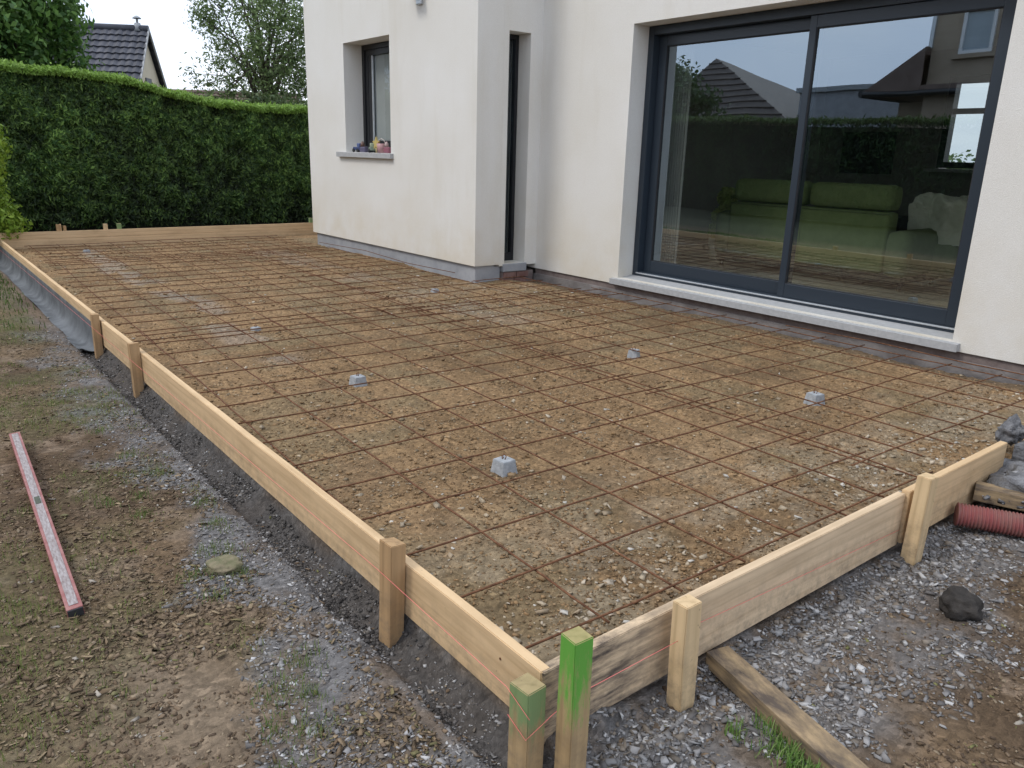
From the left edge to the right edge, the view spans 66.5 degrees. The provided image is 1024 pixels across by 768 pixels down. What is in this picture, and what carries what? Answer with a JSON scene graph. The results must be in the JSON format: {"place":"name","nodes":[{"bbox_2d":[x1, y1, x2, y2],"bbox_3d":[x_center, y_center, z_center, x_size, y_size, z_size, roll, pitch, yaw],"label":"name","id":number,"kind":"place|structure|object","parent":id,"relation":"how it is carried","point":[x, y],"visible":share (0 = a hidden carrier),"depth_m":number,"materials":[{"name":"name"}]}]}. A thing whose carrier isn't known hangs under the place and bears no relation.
{"place":"outdoors","nodes":[
{"label":"outdoors","id":0,"kind":"place"},
{"bbox_2d":[0,272,46,336],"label":"grass","id":1,"kind":"structure","parent":0,"point":[7,287],"depth_m":6.70,"materials":[{"name":"green plant"}]},
{"bbox_2d":[43,16,167,88],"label":"neighbour house","id":2,"kind":"structure","parent":0,"point":[128,50],"depth_m":22.83,"materials":[{"name":"grey tile"}]},
{"bbox_2d":[145,78,151,83],"bbox_3d":[-10.962,-8.772,23.638,0.040,0.900,0.500,0,17,-6],"label":"window","id":3,"kind":"structure","parent":2,"relation":"in","point":[146,79],"depth_m":23.47,"materials":[{"name":"black glass"}]},
{"bbox_2d":[84,423,344,767],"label":"seedling grass","id":4,"kind":"structure","parent":0,"point":[139,496],"depth_m":2.09,"materials":[{"name":"green plant"}]},
{"bbox_2d":[173,89,301,113],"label":"neighbour house","id":5,"kind":"structure","parent":0,"point":[215,93],"depth_m":33.33,"materials":[{"name":"brown tile"}]},
{"bbox_2d":[0,231,1023,767],"bbox_3d":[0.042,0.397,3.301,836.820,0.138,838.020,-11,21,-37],"label":"ground","id":6,"kind":"structure","parent":0,"point":[208,679],"depth_m":2.22,"materials":[{"name":"soil"}]},
{"bbox_2d":[0,124,32,239],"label":"shrub","id":7,"kind":"object","parent":6,"relation":"on","point":[10,215],"visible":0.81,"depth_m":9.04,"materials":[{"name":"green plant"}]},
{"bbox_2d":[9,432,84,617],"bbox_3d":[-1.777,0.463,2.936,0.045,0.062,1.718,-15,23,-34],"label":"spirit level","id":8,"kind":"object","parent":6,"relation":"on","point":[69,594],"visible":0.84,"depth_m":2.69,"materials":[{"name":"red paint"}]},
{"bbox_2d":[0,246,93,350],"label":"damp proof membrane","id":9,"kind":"object","parent":6,"relation":"on","point":[76,329],"visible":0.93,"depth_m":6.43,"materials":[{"name":"grey plastic"}]},
{"bbox_2d":[0,240,104,344],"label":"formwork board","id":10,"kind":"object","parent":6,"relation":"on","point":[76,303],"visible":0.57,"depth_m":6.40,"materials":[{"name":"brown wood"}]},
{"bbox_2d":[0,0,105,81],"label":"leafy tree","id":11,"kind":"object","parent":6,"relation":"on","point":[35,32],"visible":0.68,"depth_m":12.06,"materials":[{"name":"green plant"}]},
{"bbox_2d":[56,224,61,230],"bbox_3d":[-5.470,-1.632,9.485,0.057,0.616,0.042,-11,21,-37],"label":"wooden stake","id":12,"kind":"object","parent":6,"relation":"on","point":[58,227],"visible":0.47,"depth_m":9.40,"materials":[{"name":"brown wood"}]},
{"bbox_2d":[90,313,103,358],"bbox_3d":[-2.728,-0.193,5.164,0.047,0.550,0.057,-11,21,-37],"label":"wooden stake","id":13,"kind":"object","parent":6,"relation":"on","point":[96,335],"visible":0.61,"depth_m":5.11,"materials":[{"name":"beige wood"}]},
{"bbox_2d":[0,292,264,767],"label":"grass tuft","id":14,"kind":"object","parent":6,"relation":"on","point":[55,609],"visible":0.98,"depth_m":2.52,"materials":[{"name":"green plant"}]},
{"bbox_2d":[127,342,143,397],"bbox_3d":[-2.107,0.041,4.409,0.052,0.563,0.057,-11,19,-37],"label":"wooden stake","id":15,"kind":"object","parent":6,"relation":"on","point":[135,369],"visible":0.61,"depth_m":4.35,"materials":[{"name":"beige wood"}]},
{"bbox_2d":[0,58,312,231],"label":"clipped hedge","id":16,"kind":"object","parent":6,"relation":"on","point":[112,151],"visible":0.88,"depth_m":11.73,"materials":[{"name":"green plant"}]},
{"bbox_2d":[0,223,316,248],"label":"formwork board","id":17,"kind":"object","parent":6,"relation":"on","point":[85,237],"visible":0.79,"depth_m":10.04,"materials":[{"name":"beige wood"}]},
{"bbox_2d":[205,554,243,575],"bbox_3d":[-0.946,0.596,2.562,0.120,0.061,0.105,-7,18,-26],"label":"rock","id":18,"kind":"object","parent":6,"relation":"on","point":[225,564],"visible":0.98,"depth_m":2.53,"materials":[{"name":"beige stone"}]},
{"bbox_2d":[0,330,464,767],"bbox_3d":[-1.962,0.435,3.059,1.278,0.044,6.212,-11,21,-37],"label":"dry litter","id":19,"kind":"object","parent":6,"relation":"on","point":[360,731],"visible":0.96,"depth_m":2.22,"materials":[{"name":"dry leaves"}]},
{"bbox_2d":[178,0,307,104],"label":"leafy tree","id":20,"kind":"object","parent":6,"relation":"on","point":[268,69],"visible":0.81,"depth_m":18.84,"materials":[{"name":"green plant"}]},
{"bbox_2d":[239,88,307,116],"bbox_3d":[-4.721,-4.628,15.990,2.341,2.617,1.839,-11,21,-37],"label":"leafy tree","id":21,"kind":"object","parent":6,"relation":"on","point":[264,98],"visible":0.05,"depth_m":15.36,"materials":[{"name":"green plant"}]},
{"bbox_2d":[79,350,493,767],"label":"trench clod","id":22,"kind":"object","parent":6,"relation":"on","point":[368,630],"visible":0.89,"depth_m":2.71,"materials":[{"name":"soil"}]},
{"bbox_2d":[102,321,549,705],"bbox_3d":[-1.292,0.200,3.452,0.032,0.169,4.426,-11,21,-37],"label":"formwork board","id":23,"kind":"object","parent":6,"relation":"on","point":[487,643],"visible":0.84,"depth_m":2.49,"materials":[{"name":"brown wood"}]},
{"bbox_2d":[379,537,405,647],"bbox_3d":[-0.351,0.711,2.270,0.052,0.582,0.058,-14,26,-42],"label":"wooden stake","id":24,"kind":"object","parent":6,"relation":"on","point":[391,594],"visible":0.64,"depth_m":2.21,"materials":[{"name":"beige wood"}]},
{"bbox_2d":[12,330,1023,767],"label":"crushed stone","id":25,"kind":"object","parent":6,"relation":"on","point":[894,578],"visible":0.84,"depth_m":2.21,"materials":[{"name":"grey gravel"}]},
{"bbox_2d":[14,235,1023,662],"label":"gravel bed","id":26,"kind":"object","parent":6,"relation":"on","point":[446,397],"visible":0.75,"depth_m":3.94,"materials":[{"name":"brown gravel"}]},
{"bbox_2d":[30,235,330,264],"bbox_3d":[-3.929,-1.621,9.282,3.020,0.026,1.838,-11,21,-36],"label":"rebar mesh","id":27,"kind":"object","parent":26,"relation":"on","point":[169,251],"visible":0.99,"depth_m":9.17,"materials":[{"name":"metal"}]},
{"bbox_2d":[45,252,431,342],"bbox_3d":[-2.665,-0.898,6.944,2.117,0.024,4.122,-10,20,-35],"label":"rebar mesh","id":28,"kind":"object","parent":26,"relation":"on","point":[217,293],"visible":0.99,"depth_m":6.56,"materials":[{"name":"metal"}]},
{"bbox_2d":[250,324,260,330],"bbox_3d":[-1.785,-0.378,5.442,0.065,0.077,0.065,15,21,37],"label":"concrete spacer","id":29,"kind":"object","parent":26,"relation":"on","point":[255,326],"visible":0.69,"depth_m":5.43,"materials":[{"name":"concrete"}]},
{"bbox_2d":[349,372,367,386],"bbox_3d":[-0.829,-0.021,4.202,0.077,0.086,0.077,-13,22,-41],"label":"concrete spacer","id":30,"kind":"object","parent":26,"relation":"on","point":[357,378],"visible":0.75,"depth_m":4.18,"materials":[{"name":"concrete"}]},
{"bbox_2d":[319,242,454,272],"bbox_3d":[-1.541,-1.488,9.001,0.027,0.031,3.100,-11,21,-37],"label":"steel bar","id":31,"kind":"object","parent":26,"relation":"on","point":[391,258],"visible":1,"depth_m":8.75,"materials":[{"name":"metal"}]},
{"bbox_2d":[239,247,536,312],"bbox_3d":[-1.490,-1.125,7.814,1.167,0.026,4.102,-11,21,-36],"label":"rebar mesh","id":32,"kind":"object","parent":26,"relation":"on","point":[384,277],"visible":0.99,"depth_m":7.49,"materials":[{"name":"metal"}]},
{"bbox_2d":[430,287,438,292],"bbox_3d":[-0.708,-0.853,7.154,0.065,0.077,0.065,-14,22,-41],"label":"concrete spacer","id":33,"kind":"object","parent":26,"relation":"on","point":[435,289],"visible":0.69,"depth_m":7.13,"materials":[{"name":"concrete"}]},
{"bbox_2d":[490,453,517,476],"bbox_3d":[-0.032,0.323,3.109,0.081,0.089,0.081,-14,22,-41],"label":"concrete spacer","id":34,"kind":"object","parent":26,"relation":"on","point":[503,465],"visible":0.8,"depth_m":3.09,"materials":[{"name":"concrete"}]},
{"bbox_2d":[27,238,1023,653],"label":"pale pebble","id":35,"kind":"object","parent":26,"relation":"on","point":[643,574],"visible":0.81,"depth_m":2.96,"materials":[{"name":"stone"}]},
{"bbox_2d":[136,305,932,659],"bbox_3d":[-0.382,0.016,4.043,2.097,0.025,4.112,-10,20,-35],"label":"rebar mesh","id":36,"kind":"object","parent":26,"relation":"on","point":[516,445],"visible":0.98,"depth_m":3.33,"materials":[{"name":"metal"}]},
{"bbox_2d":[471,276,607,302],"bbox_3d":[0.240,-0.889,7.229,0.652,0.023,1.272,-11,20,-36],"label":"rebar mesh","id":37,"kind":"object","parent":26,"relation":"on","point":[537,288],"visible":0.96,"depth_m":7.22,"materials":[{"name":"metal"}]},
{"bbox_2d":[627,346,639,357],"bbox_3d":[0.775,-0.199,4.968,0.069,0.080,0.069,11,19,28],"label":"concrete spacer","id":38,"kind":"object","parent":26,"relation":"on","point":[633,354],"visible":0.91,"depth_m":4.95,"materials":[{"name":"concrete"}]},
{"bbox_2d":[401,287,1023,470],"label":"rebar mesh","id":39,"kind":"object","parent":26,"relation":"on","point":[834,429],"visible":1,"depth_m":4.67,"materials":[{"name":"metal"}]},
{"bbox_2d":[803,389,824,405],"bbox_3d":[1.593,0.073,4.107,0.082,0.089,0.082,-7,19,-27],"label":"concrete spacer","id":40,"kind":"object","parent":26,"relation":"on","point":[815,396],"visible":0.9,"depth_m":4.09,"materials":[{"name":"concrete"}]},
{"bbox_2d":[785,325,1023,374],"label":"steel bar","id":41,"kind":"object","parent":26,"relation":"on","point":[910,350],"visible":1,"depth_m":5.11,"materials":[{"name":"metal"}]},
{"bbox_2d":[995,413,1023,445],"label":"mortar heap","id":42,"kind":"object","parent":26,"relation":"on","point":[1010,431],"visible":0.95,"depth_m":3.50,"materials":[{"name":"grey concrete"}]},
{"bbox_2d":[507,672,545,767],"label":"wooden stake","id":43,"kind":"object","parent":6,"relation":"on","point":[527,690],"visible":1,"depth_m":1.73,"materials":[{"name":"beige wood"}]},
{"bbox_2d":[0,250,528,718],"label":"string line","id":44,"kind":"object","parent":43,"relation":"attached to","point":[331,530],"visible":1,"depth_m":2.33,"materials":[{"name":"red"}]},
{"bbox_2d":[507,641,676,740],"bbox_3d":[0.223,0.713,1.831,0.493,0.067,0.071,-7,19,-28],"label":"string line","id":45,"kind":"object","parent":43,"relation":"attached to","point":[592,686],"visible":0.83,"depth_m":1.80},
{"bbox_2d":[554,626,592,767],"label":"wooden stake","id":46,"kind":"object","parent":6,"relation":"on","point":[574,690],"visible":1,"depth_m":1.68,"materials":[{"name":"green wood"}]},
{"bbox_2d":[303,0,1023,384],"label":"house","id":47,"kind":"structure","parent":6,"relation":"on","point":[519,136],"depth_m":7.57,"materials":[{"name":"white paint"}]},
{"bbox_2d":[352,143,360,151],"bbox_3d":[-1.809,-2.778,9.184,0.079,0.102,0.144,-13,22,-40],"label":"toy","id":48,"kind":"object","parent":47,"relation":"on","point":[357,148],"visible":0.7,"depth_m":9.14,"materials":[{"name":"plastic"}]},
{"bbox_2d":[360,141,367,151],"bbox_3d":[-1.722,-2.755,9.075,0.052,0.124,0.117,-13,22,-40],"label":"toy","id":49,"kind":"object","parent":47,"relation":"on","point":[363,148],"visible":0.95,"depth_m":9.06,"materials":[{"name":"plastic"}]},
{"bbox_2d":[336,41,392,158],"bbox_3d":[-1.580,-3.232,8.907,0.340,1.255,1.300,-11,21,-37],"label":"window","id":50,"kind":"structure","parent":47,"relation":"in","point":[375,69],"depth_m":9.10,"materials":[{"name":"black glass"}]},
{"bbox_2d":[368,143,375,152],"bbox_3d":[-1.602,-2.702,8.938,0.082,0.106,0.150,-3,17,-16],"label":"toy","id":51,"kind":"object","parent":47,"relation":"on","point":[371,147],"visible":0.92,"depth_m":8.87,"materials":[{"name":"plastic"}]},
{"bbox_2d":[372,137,379,152],"bbox_3d":[-1.527,-2.692,8.789,0.021,0.176,0.136,-12,21,-39],"label":"toy","id":52,"kind":"object","parent":47,"relation":"on","point":[376,141],"visible":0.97,"depth_m":8.77,"materials":[{"name":"plastic"}]},
{"bbox_2d":[377,138,384,152],"bbox_3d":[-1.459,-2.666,8.733,0.108,0.160,0.108,-6,18,-25],"label":"toy","id":53,"kind":"object","parent":47,"relation":"on","point":[380,148],"visible":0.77,"depth_m":8.70,"materials":[{"name":"plastic"}]},
{"bbox_2d":[384,142,390,152],"bbox_3d":[-1.372,-2.611,8.623,0.052,0.124,0.117,-11,20,-36],"label":"toy","id":54,"kind":"object","parent":47,"relation":"on","point":[387,148],"visible":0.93,"depth_m":8.61,"materials":[{"name":"plastic"}]},
{"bbox_2d":[504,34,518,260],"bbox_3d":[-0.082,-2.319,7.797,0.258,2.163,0.070,-11,21,-37],"label":"narrow door","id":55,"kind":"structure","parent":47,"relation":"in","point":[508,255],"depth_m":7.83,"materials":[{"name":"black"}]},
{"bbox_2d":[659,44,694,263],"bbox_3d":[1.493,-2.143,7.044,0.058,2.270,0.200,-11,21,-37],"label":"curtain","id":56,"kind":"object","parent":47,"relation":"hanging from","point":[684,60],"visible":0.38,"depth_m":7.04,"materials":[{"name":"white fabric"}]},
{"bbox_2d":[707,186,737,261],"bbox_3d":[2.252,-1.719,8.384,0.262,0.786,0.302,-11,21,-37],"label":"potted plant","id":57,"kind":"object","parent":47,"relation":"on","point":[725,197],"visible":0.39,"depth_m":8.31,"materials":[{"name":"green plant"}]},
{"bbox_2d":[609,0,1016,351],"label":"sliding door","id":58,"kind":"structure","parent":47,"relation":"in","point":[813,19],"depth_m":5.85,"materials":[{"name":"grey metal"}]},
{"bbox_2d":[714,178,938,291],"bbox_3d":[2.995,-1.489,7.500,0.910,0.885,2.020,-12,21,-39],"label":"sofa","id":59,"kind":"object","parent":47,"relation":"on","point":[862,242],"visible":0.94,"depth_m":7.05,"materials":[{"name":"green fabric"}]},
{"bbox_2d":[839,132,897,173],"bbox_3d":[4.473,-2.910,9.832,0.053,0.500,0.670,-11,21,-37],"label":"television","id":60,"kind":"object","parent":47,"relation":"attached to","point":[868,152],"visible":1,"depth_m":9.80,"materials":[{"name":"black"}]},
{"bbox_2d":[925,244,958,278],"bbox_3d":[4.378,-1.167,6.832,1.020,0.520,1.630,-13,22,-41],"label":"sofa","id":61,"kind":"object","parent":47,"relation":"on","point":[944,258],"visible":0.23,"depth_m":6.80,"materials":[{"name":"green fabric"}]},
{"bbox_2d":[907,192,967,245],"bbox_3d":[4.155,-1.331,6.653,0.514,0.572,1.350,-13,22,-41],"label":"throw blanket","id":62,"kind":"object","parent":61,"relation":"on","point":[942,215],"visible":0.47,"depth_m":6.82,"materials":[{"name":"fabric"}]},
{"bbox_2d":[923,75,990,172],"bbox_3d":[5.370,-2.891,8.696,0.350,1.055,1.230,-11,21,-37],"label":"rear window","id":63,"kind":"structure","parent":47,"relation":"in","point":[952,109],"depth_m":9.06,"materials":[{"name":"black"}]},
{"bbox_2d":[666,594,701,711],"bbox_3d":[0.438,0.803,2.027,0.059,0.545,0.051,-11,20,-34],"label":"wooden stake","id":64,"kind":"object","parent":6,"relation":"on","point":[684,648],"visible":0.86,"depth_m":1.97,"materials":[{"name":"beige wood"}]},
{"bbox_2d":[542,492,904,743],"bbox_3d":[0.723,0.614,2.307,1.691,0.202,0.032,-11,21,-37],"label":"formwork board","id":65,"kind":"object","parent":6,"relation":"on","point":[628,644],"visible":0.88,"depth_m":2.23,"materials":[{"name":"brown wood"}]},
{"bbox_2d":[702,530,897,621],"bbox_3d":[0.910,0.588,2.424,1.210,0.059,0.001,-11,21,-37],"label":"string line","id":66,"kind":"object","parent":65,"relation":"attached to","point":[798,577],"visible":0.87,"depth_m":2.39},
{"bbox_2d":[724,709,824,767],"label":"corner grass","id":67,"kind":"structure","parent":6,"relation":"on","point":[789,754],"depth_m":1.87,"materials":[{"name":"green plant"}]},
{"bbox_2d":[705,646,868,767],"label":"timber beam","id":68,"kind":"structure","parent":6,"relation":"on","point":[743,680],"depth_m":1.94,"materials":[{"name":"brown wood"}]},
{"bbox_2d":[900,472,938,565],"bbox_3d":[1.435,0.594,2.796,0.064,0.565,0.051,-8,19,-38],"label":"wooden stake","id":69,"kind":"object","parent":6,"relation":"on","point":[920,513],"visible":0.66,"depth_m":2.75,"materials":[{"name":"beige wood"}]},
{"bbox_2d":[897,441,1007,542],"bbox_3d":[1.739,0.409,3.069,0.869,0.205,0.032,-11,21,-37],"label":"formwork board","id":70,"kind":"object","parent":6,"relation":"on","point":[957,482],"visible":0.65,"depth_m":3.05,"materials":[{"name":"brown wood"}]},
{"bbox_2d":[946,150,974,168],"bbox_3d":[8.351,-4.189,16.360,1.309,1.926,3.251,-11,21,-37],"label":"shrub","id":71,"kind":"object","parent":6,"relation":"on","point":[951,158],"visible":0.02,"depth_m":15.50,"materials":[{"name":"green plant"}]},
{"bbox_2d":[938,585,983,621],"bbox_3d":[1.413,0.698,2.456,0.122,0.116,0.130,6,17,13],"label":"mortar clod","id":72,"kind":"object","parent":6,"relation":"on","point":[958,603],"visible":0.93,"depth_m":2.42,"materials":[{"name":"grey concrete"}]},
{"bbox_2d":[953,502,1023,537],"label":"drain pipe","id":73,"kind":"object","parent":6,"relation":"on","point":[994,520],"visible":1,"depth_m":2.96,"materials":[{"name":"red plastic"}]},
{"bbox_2d":[973,481,1023,510],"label":"timber beam","id":74,"kind":"structure","parent":6,"relation":"on","point":[1006,496],"depth_m":3.08,"materials":[{"name":"brown wood"}]},
{"bbox_2d":[982,469,1023,508],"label":"mortar crumb","id":75,"kind":"object","parent":74,"relation":"on","point":[987,497],"visible":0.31,"depth_m":3.07,"materials":[{"name":"concrete"}]},
{"bbox_2d":[986,458,1023,492],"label":"mortar heap","id":76,"kind":"object","parent":6,"relation":"on","point":[1011,480],"visible":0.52,"depth_m":3.15,"materials":[{"name":"grey concrete"}]},
{"bbox_2d":[1011,440,1023,461],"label":"concrete block","id":77,"kind":"object","parent":6,"relation":"on","point":[1018,453],"depth_m":3.29,"materials":[{"name":"grey concrete"}]},
{"bbox_2d":[51,0,988,162],"label":"sky","id":78,"kind":"structure","parent":0,"point":[171,38],"materials":[{"name":"white"}]}
]}

